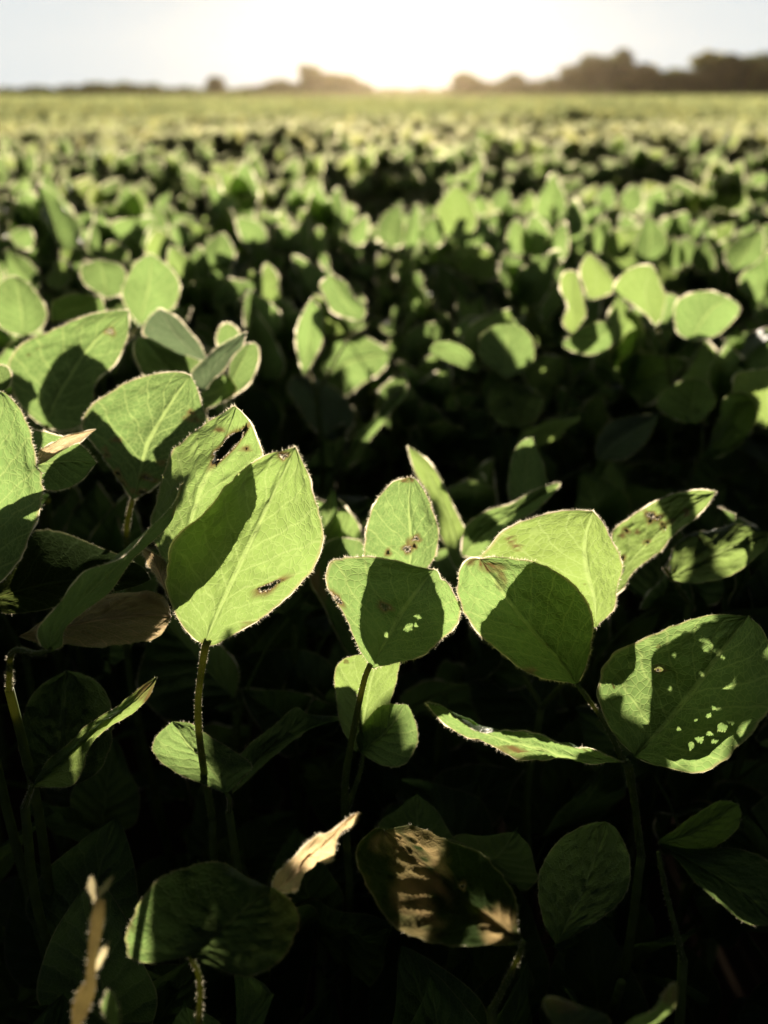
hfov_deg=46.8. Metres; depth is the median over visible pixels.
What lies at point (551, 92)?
tree
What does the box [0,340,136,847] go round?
soybean plant
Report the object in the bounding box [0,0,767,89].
sky
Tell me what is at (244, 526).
soybean plant
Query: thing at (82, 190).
soybean plant
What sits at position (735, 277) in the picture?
soybean plant
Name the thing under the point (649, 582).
soybean plant
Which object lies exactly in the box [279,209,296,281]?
soybean plant
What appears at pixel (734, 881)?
soybean plant
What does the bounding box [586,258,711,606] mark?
soybean plant
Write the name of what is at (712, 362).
soybean plant
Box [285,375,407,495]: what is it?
soybean plant
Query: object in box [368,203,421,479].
soybean plant
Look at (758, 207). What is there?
soybean plant
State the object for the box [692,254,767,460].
soybean plant
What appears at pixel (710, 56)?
tree
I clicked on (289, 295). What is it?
soybean plant
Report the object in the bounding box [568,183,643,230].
soybean plant
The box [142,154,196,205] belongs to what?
soybean plant
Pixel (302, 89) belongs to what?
tree
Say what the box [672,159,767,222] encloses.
soybean plant
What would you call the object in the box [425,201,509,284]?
soybean plant
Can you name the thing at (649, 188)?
soybean plant
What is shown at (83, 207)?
soybean plant
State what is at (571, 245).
soybean plant
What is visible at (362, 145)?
soybean plant
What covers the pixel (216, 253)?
soybean plant
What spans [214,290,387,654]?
soybean plant
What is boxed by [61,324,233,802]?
soybean plant
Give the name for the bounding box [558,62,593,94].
tree
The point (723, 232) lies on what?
soybean plant
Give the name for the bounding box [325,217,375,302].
soybean plant
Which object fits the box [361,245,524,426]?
soybean plant
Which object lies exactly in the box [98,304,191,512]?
soybean plant
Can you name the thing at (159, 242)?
soybean plant
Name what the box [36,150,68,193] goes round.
soybean plant
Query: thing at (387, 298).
soybean plant
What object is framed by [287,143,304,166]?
soybean plant
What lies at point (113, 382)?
soybean plant
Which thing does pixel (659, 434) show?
soybean plant
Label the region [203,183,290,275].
soybean plant
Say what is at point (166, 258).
soybean plant
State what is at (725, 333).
soybean plant
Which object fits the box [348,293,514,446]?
soybean plant
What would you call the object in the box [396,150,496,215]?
soybean plant
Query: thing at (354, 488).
soybean plant
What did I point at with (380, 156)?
soybean plant
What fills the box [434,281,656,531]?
soybean plant
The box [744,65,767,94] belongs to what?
tree
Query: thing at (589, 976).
soybean plant
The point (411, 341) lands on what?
soybean plant
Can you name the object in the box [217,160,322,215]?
soybean plant
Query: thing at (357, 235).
soybean plant
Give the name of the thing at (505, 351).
soybean plant
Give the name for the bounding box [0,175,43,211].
soybean plant
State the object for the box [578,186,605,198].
soybean plant
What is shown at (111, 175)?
soybean plant
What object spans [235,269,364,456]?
soybean plant
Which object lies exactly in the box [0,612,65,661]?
soybean plant
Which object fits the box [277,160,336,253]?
soybean plant
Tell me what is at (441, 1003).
soybean plant
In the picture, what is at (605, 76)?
tree
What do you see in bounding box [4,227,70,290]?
soybean plant
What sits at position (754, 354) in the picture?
soybean plant
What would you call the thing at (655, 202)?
soybean plant
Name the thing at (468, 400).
soybean plant
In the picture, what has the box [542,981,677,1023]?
soybean plant
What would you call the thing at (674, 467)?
soybean plant
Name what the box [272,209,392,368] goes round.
soybean plant
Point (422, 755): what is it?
soybean plant
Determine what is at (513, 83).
tree
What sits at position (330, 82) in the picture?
tree
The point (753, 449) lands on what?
soybean plant
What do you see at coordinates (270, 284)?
soybean plant
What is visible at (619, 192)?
soybean plant
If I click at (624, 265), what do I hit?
soybean plant
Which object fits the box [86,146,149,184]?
soybean plant
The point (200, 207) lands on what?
soybean plant
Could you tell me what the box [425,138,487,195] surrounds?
soybean plant
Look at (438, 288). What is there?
soybean plant
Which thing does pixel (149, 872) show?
soybean plant
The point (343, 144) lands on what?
soybean plant
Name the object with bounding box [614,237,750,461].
soybean plant
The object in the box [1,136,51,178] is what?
soybean plant
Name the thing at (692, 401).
soybean plant
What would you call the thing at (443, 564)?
soybean plant
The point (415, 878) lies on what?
soybean plant
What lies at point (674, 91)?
tree
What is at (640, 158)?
soybean plant
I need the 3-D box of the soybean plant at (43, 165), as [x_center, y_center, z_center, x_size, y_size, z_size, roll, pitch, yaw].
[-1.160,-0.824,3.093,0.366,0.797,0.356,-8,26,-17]
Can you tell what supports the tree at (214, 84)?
on the ground
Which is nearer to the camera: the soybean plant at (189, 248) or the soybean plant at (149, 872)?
the soybean plant at (149, 872)
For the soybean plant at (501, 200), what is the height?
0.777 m
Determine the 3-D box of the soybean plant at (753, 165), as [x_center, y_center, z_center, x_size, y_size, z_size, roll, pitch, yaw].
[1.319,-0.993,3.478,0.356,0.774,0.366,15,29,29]
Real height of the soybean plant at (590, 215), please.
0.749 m
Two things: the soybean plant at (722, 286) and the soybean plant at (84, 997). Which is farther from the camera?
the soybean plant at (722, 286)
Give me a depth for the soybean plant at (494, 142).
3.57 m
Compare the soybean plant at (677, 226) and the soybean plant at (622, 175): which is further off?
the soybean plant at (622, 175)
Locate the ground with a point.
(738, 969)
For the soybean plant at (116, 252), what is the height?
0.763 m
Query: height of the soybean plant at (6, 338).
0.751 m
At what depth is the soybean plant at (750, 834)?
0.64 m
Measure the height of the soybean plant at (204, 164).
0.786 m
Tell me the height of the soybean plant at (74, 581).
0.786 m
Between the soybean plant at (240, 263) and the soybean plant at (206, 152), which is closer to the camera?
the soybean plant at (240, 263)
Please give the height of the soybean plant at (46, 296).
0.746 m
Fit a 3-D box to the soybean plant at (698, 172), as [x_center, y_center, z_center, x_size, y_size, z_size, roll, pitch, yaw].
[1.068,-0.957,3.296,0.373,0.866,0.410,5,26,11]
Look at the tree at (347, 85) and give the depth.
219.29 m
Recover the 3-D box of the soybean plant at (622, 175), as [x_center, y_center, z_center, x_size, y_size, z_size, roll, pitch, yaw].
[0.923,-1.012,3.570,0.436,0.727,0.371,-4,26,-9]
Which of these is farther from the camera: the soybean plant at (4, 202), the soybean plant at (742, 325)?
the soybean plant at (4, 202)
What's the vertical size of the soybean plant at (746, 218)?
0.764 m
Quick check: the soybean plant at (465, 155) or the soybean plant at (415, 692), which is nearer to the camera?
the soybean plant at (415, 692)
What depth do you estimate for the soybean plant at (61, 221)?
1.34 m
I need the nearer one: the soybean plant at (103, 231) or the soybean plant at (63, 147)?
the soybean plant at (103, 231)
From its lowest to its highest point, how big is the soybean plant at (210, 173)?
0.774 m
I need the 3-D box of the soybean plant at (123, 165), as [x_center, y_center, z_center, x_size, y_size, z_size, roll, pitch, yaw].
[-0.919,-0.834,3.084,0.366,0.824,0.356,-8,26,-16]
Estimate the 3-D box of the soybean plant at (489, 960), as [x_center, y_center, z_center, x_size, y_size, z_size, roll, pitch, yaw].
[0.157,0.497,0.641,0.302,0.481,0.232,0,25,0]
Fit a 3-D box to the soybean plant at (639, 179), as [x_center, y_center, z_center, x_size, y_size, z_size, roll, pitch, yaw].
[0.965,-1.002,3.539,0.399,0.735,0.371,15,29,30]
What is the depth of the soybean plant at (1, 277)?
1.25 m
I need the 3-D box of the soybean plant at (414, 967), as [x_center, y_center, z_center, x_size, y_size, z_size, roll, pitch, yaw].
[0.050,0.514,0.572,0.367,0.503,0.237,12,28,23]
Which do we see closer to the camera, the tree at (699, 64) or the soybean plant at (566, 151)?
the soybean plant at (566, 151)
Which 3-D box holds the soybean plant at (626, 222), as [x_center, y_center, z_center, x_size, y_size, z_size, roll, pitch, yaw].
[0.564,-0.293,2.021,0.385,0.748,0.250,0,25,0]
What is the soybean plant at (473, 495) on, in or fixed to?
on the ground
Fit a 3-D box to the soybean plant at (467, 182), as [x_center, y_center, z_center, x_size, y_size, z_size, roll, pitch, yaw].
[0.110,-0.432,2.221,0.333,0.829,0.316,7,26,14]
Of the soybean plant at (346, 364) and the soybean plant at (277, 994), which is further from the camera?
the soybean plant at (346, 364)
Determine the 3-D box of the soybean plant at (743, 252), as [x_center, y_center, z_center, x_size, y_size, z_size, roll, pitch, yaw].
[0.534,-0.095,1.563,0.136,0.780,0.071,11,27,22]
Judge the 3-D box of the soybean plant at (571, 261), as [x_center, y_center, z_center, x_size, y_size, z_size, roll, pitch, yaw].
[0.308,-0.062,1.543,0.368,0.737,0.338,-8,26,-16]
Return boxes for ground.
[0,189,767,1023]
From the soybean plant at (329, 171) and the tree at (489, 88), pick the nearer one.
the soybean plant at (329, 171)
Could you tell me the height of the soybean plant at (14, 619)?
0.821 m
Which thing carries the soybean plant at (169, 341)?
on the ground
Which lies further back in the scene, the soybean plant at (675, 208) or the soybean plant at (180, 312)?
the soybean plant at (675, 208)
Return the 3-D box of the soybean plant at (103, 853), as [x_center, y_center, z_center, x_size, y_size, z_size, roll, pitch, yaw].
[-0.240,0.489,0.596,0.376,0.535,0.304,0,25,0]
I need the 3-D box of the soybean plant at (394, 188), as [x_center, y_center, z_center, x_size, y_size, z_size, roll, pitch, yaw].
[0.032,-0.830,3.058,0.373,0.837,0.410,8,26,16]
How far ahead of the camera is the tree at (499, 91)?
225.17 m
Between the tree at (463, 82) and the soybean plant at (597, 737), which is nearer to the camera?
the soybean plant at (597, 737)
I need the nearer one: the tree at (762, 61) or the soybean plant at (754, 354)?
the soybean plant at (754, 354)
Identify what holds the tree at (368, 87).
on the ground
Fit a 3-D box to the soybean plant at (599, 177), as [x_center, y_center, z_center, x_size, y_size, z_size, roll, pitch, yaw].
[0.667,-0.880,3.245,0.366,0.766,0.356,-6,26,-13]
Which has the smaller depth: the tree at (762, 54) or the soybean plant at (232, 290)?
the soybean plant at (232, 290)
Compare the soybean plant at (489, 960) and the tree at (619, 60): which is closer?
the soybean plant at (489, 960)
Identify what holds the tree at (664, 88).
on the ground
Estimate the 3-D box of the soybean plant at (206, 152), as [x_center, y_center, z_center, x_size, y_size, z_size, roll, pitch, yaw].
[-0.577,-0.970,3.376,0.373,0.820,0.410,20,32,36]
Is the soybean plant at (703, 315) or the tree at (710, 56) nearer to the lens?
the soybean plant at (703, 315)
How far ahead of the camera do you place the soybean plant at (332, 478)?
1.07 m
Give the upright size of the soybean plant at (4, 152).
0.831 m
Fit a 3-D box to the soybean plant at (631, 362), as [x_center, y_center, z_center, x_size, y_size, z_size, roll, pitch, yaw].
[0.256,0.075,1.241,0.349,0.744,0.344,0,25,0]
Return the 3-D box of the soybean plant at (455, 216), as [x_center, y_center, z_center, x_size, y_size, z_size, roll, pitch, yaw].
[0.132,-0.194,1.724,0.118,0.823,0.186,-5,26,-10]
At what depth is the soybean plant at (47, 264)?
1.55 m
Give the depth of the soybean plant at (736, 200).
2.15 m
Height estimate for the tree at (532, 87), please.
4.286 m
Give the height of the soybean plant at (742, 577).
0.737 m
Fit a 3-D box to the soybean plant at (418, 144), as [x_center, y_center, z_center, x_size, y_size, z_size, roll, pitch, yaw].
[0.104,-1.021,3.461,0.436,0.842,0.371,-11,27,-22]
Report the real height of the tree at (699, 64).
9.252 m
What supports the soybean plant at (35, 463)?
on the ground
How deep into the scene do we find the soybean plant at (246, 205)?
1.95 m
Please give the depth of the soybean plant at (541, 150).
3.30 m
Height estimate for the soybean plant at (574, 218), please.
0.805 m
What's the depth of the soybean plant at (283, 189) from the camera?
2.65 m
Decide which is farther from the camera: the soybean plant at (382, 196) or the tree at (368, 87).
the tree at (368, 87)
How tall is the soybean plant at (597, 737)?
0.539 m
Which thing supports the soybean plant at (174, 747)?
on the ground
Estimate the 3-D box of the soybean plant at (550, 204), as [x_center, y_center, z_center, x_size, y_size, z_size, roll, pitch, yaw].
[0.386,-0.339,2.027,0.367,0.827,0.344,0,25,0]
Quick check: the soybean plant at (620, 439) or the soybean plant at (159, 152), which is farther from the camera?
the soybean plant at (159, 152)
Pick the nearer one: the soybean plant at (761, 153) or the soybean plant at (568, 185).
the soybean plant at (568, 185)
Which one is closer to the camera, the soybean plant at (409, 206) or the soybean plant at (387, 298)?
the soybean plant at (387, 298)
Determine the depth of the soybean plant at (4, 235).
1.46 m
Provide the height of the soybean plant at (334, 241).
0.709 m
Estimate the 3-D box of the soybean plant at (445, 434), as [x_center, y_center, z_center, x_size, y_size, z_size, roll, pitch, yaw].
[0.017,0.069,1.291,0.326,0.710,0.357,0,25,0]
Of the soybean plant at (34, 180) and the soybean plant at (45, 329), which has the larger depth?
the soybean plant at (34, 180)
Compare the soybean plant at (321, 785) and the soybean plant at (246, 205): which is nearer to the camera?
the soybean plant at (321, 785)
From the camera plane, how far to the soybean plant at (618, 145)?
3.49 m
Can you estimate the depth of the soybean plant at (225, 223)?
1.65 m
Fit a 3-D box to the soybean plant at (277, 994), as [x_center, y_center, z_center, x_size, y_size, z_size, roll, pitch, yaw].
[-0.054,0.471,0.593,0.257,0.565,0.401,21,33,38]
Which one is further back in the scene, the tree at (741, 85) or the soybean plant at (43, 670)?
the tree at (741, 85)
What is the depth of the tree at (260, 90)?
215.55 m
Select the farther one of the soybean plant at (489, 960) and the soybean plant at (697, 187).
the soybean plant at (697, 187)
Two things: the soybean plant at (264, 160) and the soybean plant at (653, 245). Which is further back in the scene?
the soybean plant at (264, 160)
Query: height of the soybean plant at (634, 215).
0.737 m
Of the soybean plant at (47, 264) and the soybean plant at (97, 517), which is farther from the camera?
the soybean plant at (47, 264)
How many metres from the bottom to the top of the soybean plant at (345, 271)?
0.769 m
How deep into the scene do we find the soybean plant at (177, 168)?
2.51 m
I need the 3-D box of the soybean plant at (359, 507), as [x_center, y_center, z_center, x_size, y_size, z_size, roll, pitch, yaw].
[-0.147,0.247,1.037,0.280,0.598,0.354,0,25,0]
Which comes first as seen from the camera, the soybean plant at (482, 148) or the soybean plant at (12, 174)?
the soybean plant at (12, 174)
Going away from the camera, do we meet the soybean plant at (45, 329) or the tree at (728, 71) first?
the soybean plant at (45, 329)
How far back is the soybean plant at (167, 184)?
2.53 m
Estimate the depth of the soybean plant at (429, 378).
1.17 m
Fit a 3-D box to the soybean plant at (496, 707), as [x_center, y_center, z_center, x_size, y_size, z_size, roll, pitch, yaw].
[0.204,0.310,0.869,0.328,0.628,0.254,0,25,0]
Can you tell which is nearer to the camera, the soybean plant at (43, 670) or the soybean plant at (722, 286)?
the soybean plant at (43, 670)
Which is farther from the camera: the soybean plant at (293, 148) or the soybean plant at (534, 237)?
the soybean plant at (293, 148)
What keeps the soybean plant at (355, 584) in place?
on the ground
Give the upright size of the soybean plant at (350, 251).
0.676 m
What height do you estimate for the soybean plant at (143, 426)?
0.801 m
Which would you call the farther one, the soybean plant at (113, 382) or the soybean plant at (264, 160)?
the soybean plant at (264, 160)
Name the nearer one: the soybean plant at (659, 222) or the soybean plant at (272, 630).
the soybean plant at (272, 630)
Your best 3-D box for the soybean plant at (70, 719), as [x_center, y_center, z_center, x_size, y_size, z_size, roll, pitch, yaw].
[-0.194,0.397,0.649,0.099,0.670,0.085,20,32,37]
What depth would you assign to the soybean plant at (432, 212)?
1.86 m
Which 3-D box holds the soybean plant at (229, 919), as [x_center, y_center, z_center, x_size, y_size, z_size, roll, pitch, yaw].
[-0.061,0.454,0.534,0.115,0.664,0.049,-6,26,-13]
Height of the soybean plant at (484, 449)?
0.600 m
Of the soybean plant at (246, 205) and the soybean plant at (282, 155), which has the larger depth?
the soybean plant at (282, 155)
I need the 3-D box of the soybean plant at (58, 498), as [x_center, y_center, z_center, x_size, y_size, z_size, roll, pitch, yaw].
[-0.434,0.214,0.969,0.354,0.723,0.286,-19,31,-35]
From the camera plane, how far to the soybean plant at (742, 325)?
1.69 m
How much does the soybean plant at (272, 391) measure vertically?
0.735 m
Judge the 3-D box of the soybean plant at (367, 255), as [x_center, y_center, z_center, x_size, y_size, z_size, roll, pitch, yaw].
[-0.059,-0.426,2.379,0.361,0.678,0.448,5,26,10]
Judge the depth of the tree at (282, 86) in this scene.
219.91 m
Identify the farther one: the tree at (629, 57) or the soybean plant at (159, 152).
the tree at (629, 57)
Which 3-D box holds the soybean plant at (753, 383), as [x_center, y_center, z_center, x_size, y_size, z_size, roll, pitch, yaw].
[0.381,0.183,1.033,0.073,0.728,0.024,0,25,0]
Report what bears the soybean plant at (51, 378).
on the ground
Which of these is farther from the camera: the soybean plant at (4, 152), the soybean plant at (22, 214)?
the soybean plant at (4, 152)
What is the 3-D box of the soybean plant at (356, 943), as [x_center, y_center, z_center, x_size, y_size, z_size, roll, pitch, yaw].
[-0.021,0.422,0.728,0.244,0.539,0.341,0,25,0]
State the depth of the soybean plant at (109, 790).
0.68 m
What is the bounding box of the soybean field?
[0,94,767,226]
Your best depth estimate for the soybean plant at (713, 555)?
0.67 m
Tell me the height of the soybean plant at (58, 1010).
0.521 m
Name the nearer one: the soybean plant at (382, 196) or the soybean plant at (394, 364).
the soybean plant at (394, 364)
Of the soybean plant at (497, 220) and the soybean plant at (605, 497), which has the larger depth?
the soybean plant at (497, 220)
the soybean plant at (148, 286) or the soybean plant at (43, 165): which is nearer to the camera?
the soybean plant at (148, 286)
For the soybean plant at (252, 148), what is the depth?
2.90 m
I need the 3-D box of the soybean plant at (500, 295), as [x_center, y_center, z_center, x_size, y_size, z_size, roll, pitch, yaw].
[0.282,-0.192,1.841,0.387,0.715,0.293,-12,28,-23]
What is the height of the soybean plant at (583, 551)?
0.747 m
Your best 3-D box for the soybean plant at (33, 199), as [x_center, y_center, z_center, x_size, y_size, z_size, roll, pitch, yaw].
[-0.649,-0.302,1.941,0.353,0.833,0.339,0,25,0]
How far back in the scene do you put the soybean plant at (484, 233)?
1.80 m
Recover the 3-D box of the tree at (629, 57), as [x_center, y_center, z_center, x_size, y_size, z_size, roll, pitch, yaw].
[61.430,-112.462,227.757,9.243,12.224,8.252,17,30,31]
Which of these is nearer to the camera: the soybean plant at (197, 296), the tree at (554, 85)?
the soybean plant at (197, 296)
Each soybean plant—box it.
[0,144,38,160]
[0,147,9,157]
[0,148,36,248]
[0,151,85,215]
[0,166,16,211]
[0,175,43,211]
[0,195,14,238]
[0,205,72,295]
[0,233,9,238]
[0,251,98,329]
[0,253,181,821]
[0,273,51,332]
[0,308,129,675]
[0,328,112,658]
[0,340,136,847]
[0,391,97,960]
[0,416,158,849]
[0,480,253,805]
[0,481,183,895]
[0,488,362,927]
[0,590,145,1021]
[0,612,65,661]
[0,613,52,845]
[0,656,120,1023]
[0,737,295,1023]
[0,806,188,1023]
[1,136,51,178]
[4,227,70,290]
[4,815,308,1023]
[8,192,64,324]
[17,173,96,261]
[17,670,156,951]
[27,874,200,1023]
[33,302,123,530]
[33,994,71,1023]
[34,206,93,324]
[34,329,161,723]
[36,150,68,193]
[37,183,150,513]
[40,211,154,326]
[50,137,120,187]
[59,172,120,215]
[60,240,129,294]
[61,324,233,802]
[67,202,97,217]
[69,145,137,220]
[69,876,121,1023]
[81,370,208,871]
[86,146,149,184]
[90,148,119,220]
[92,183,197,227]
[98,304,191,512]
[105,177,124,219]
[115,495,376,812]
[118,172,193,209]
[119,143,198,223]
[120,926,475,1023]
[121,202,201,278]
[122,221,191,262]
[124,277,282,464]
[124,812,359,1023]
[128,182,143,192]
[132,320,371,737]
[133,308,282,878]
[135,498,445,1005]
[137,162,204,224]
[140,403,324,861]
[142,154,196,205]
[144,247,189,264]
[145,496,534,944]
[148,262,316,722]
[150,146,220,223]
[152,707,338,873]
[160,194,257,263]
[166,232,235,458]
[171,154,207,174]
[176,267,284,449]
[181,201,210,251]
[181,217,207,254]
[189,237,254,461]
[193,139,228,221]
[193,269,382,497]
[193,276,303,459]
[194,155,241,216]
[202,140,271,227]
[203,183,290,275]
[209,203,310,414]
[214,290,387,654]
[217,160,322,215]
[234,640,571,1023]
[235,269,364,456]
[236,216,298,271]
[239,135,301,186]
[239,536,474,780]
[248,152,293,213]
[254,152,323,217]
[259,142,298,186]
[267,749,481,994]
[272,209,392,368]
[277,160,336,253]
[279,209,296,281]
[280,185,401,479]
[282,251,404,495]
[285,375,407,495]
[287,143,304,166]
[287,253,453,495]
[288,329,417,479]
[294,273,391,752]
[298,422,364,855]
[299,956,517,1023]
[300,152,375,300]
[305,308,512,671]
[308,215,368,494]
[309,476,462,1023]
[317,148,390,255]
[321,548,564,752]
[325,202,404,478]
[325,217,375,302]
[327,224,375,299]
[327,236,344,303]
[329,123,383,296]
[330,426,630,749]
[333,142,443,270]
[336,239,408,488]
[341,703,695,972]
[342,141,405,226]
[348,162,481,304]
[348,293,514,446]
[349,140,387,260]
[355,821,631,1023]
[358,198,424,298]
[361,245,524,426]
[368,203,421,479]
[370,249,562,483]
[371,225,455,326]
[375,140,443,267]
[387,354,512,703]
[391,133,445,268]
[392,945,551,1023]
[393,215,537,372]
[395,247,523,383]
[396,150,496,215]
[396,500,765,956]
[404,204,502,367]
[407,445,717,914]
[421,184,498,370]
[423,147,500,259]
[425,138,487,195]
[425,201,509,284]
[425,554,767,979]
[429,434,677,664]
[430,324,544,506]
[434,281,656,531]
[445,126,499,183]
[446,881,747,1023]
[450,593,767,850]
[452,249,637,509]
[453,131,514,186]
[455,370,521,438]
[461,165,517,203]
[472,187,535,255]
[480,203,551,353]
[485,138,556,202]
[489,249,592,354]
[493,135,566,202]
[496,174,583,255]
[501,172,585,354]
[505,214,569,260]
[506,413,659,831]
[513,214,678,460]
[513,296,686,536]
[514,196,604,352]
[532,139,592,197]
[539,919,649,1023]
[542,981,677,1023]
[547,504,767,967]
[554,198,617,445]
[555,506,767,969]
[556,254,614,510]
[557,158,612,203]
[559,224,658,262]
[567,212,639,353]
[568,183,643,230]
[569,211,693,307]
[573,294,767,621]
[574,328,767,613]
[574,459,710,816]
[575,706,767,1009]
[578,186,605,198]
[579,167,649,188]
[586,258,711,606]
[587,323,686,484]
[591,130,665,205]
[594,142,677,204]
[595,185,667,419]
[605,215,684,410]
[611,210,710,228]
[613,264,740,613]
[614,181,669,212]
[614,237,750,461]
[621,445,764,622]
[628,378,757,858]
[629,166,666,197]
[637,524,767,987]
[640,182,715,222]
[642,264,749,447]
[649,166,692,184]
[653,265,750,445]
[654,215,716,445]
[654,228,765,611]
[656,799,767,1023]
[661,252,767,505]
[665,220,767,433]
[666,200,704,223]
[670,486,767,782]
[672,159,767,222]
[674,212,735,322]
[675,130,738,190]
[681,368,767,894]
[684,794,767,1023]
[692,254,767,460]
[695,181,761,213]
[697,172,767,222]
[707,206,767,234]
[717,206,767,335]
[719,154,767,180]
[730,147,767,177]
[738,437,767,759]
[752,203,764,213]
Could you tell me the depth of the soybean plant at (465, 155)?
3.29 m
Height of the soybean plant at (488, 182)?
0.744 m
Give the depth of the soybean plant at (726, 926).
0.71 m
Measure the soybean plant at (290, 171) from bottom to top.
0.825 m
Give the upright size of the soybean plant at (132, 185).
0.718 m
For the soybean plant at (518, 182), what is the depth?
2.91 m
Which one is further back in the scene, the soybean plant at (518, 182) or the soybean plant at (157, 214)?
the soybean plant at (518, 182)
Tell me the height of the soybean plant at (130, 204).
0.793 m
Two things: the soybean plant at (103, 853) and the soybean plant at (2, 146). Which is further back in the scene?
the soybean plant at (2, 146)
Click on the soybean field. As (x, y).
(233, 125)
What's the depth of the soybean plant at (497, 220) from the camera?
2.07 m
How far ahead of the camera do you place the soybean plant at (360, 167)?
2.81 m
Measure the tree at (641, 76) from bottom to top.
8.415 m
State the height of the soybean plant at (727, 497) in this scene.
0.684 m
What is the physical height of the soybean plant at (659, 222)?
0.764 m
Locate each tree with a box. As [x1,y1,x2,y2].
[204,75,225,95]
[242,85,278,95]
[262,78,299,94]
[282,82,309,95]
[298,62,322,94]
[314,72,342,94]
[333,72,364,94]
[338,80,374,95]
[449,71,481,94]
[466,80,499,94]
[493,81,508,94]
[498,72,527,94]
[521,81,550,94]
[526,78,561,95]
[541,76,583,94]
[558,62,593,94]
[569,53,619,94]
[606,54,638,94]
[613,62,661,95]
[614,48,635,95]
[618,70,677,94]
[663,69,715,94]
[664,68,687,94]
[677,59,713,94]
[688,50,726,95]
[702,52,758,94]
[734,55,758,94]
[742,51,767,94]
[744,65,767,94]
[748,55,767,78]
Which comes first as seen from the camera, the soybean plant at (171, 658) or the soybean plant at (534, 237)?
the soybean plant at (171, 658)
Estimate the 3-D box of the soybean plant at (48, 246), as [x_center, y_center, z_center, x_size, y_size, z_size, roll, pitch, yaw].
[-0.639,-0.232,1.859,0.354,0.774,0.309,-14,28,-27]
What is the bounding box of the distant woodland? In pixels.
[0,80,767,95]
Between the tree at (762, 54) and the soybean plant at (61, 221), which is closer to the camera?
the soybean plant at (61, 221)
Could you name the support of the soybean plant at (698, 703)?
on the ground
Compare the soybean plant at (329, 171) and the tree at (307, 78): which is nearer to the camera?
the soybean plant at (329, 171)
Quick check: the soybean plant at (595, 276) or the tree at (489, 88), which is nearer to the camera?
the soybean plant at (595, 276)
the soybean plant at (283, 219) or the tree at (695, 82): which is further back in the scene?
the tree at (695, 82)
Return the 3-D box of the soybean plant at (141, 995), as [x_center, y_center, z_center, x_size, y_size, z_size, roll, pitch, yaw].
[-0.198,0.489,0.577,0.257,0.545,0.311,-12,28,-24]
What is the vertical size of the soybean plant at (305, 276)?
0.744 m
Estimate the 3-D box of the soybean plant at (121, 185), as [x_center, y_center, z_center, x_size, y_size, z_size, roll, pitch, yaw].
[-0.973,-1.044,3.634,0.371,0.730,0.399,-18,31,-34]
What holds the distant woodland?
on the ground
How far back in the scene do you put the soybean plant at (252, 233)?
1.58 m
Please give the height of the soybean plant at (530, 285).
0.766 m
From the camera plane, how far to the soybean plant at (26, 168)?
2.35 m
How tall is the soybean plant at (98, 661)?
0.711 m
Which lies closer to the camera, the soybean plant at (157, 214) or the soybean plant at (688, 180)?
the soybean plant at (157, 214)
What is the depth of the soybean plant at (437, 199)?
2.91 m
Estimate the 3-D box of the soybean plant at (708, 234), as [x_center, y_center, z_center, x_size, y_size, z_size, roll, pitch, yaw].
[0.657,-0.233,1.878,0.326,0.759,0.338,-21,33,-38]
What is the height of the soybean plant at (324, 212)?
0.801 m
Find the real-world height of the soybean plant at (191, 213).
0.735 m
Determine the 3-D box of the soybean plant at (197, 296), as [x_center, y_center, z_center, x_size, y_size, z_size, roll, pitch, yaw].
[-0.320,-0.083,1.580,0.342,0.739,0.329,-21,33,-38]
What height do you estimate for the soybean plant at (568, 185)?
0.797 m
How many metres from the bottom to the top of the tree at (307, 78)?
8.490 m
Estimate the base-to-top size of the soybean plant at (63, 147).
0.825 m
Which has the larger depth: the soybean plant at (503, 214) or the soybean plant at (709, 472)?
the soybean plant at (503, 214)
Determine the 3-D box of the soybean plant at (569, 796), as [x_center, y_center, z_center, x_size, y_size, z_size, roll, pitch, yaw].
[0.099,0.421,0.738,0.360,0.533,0.250,-17,30,-32]

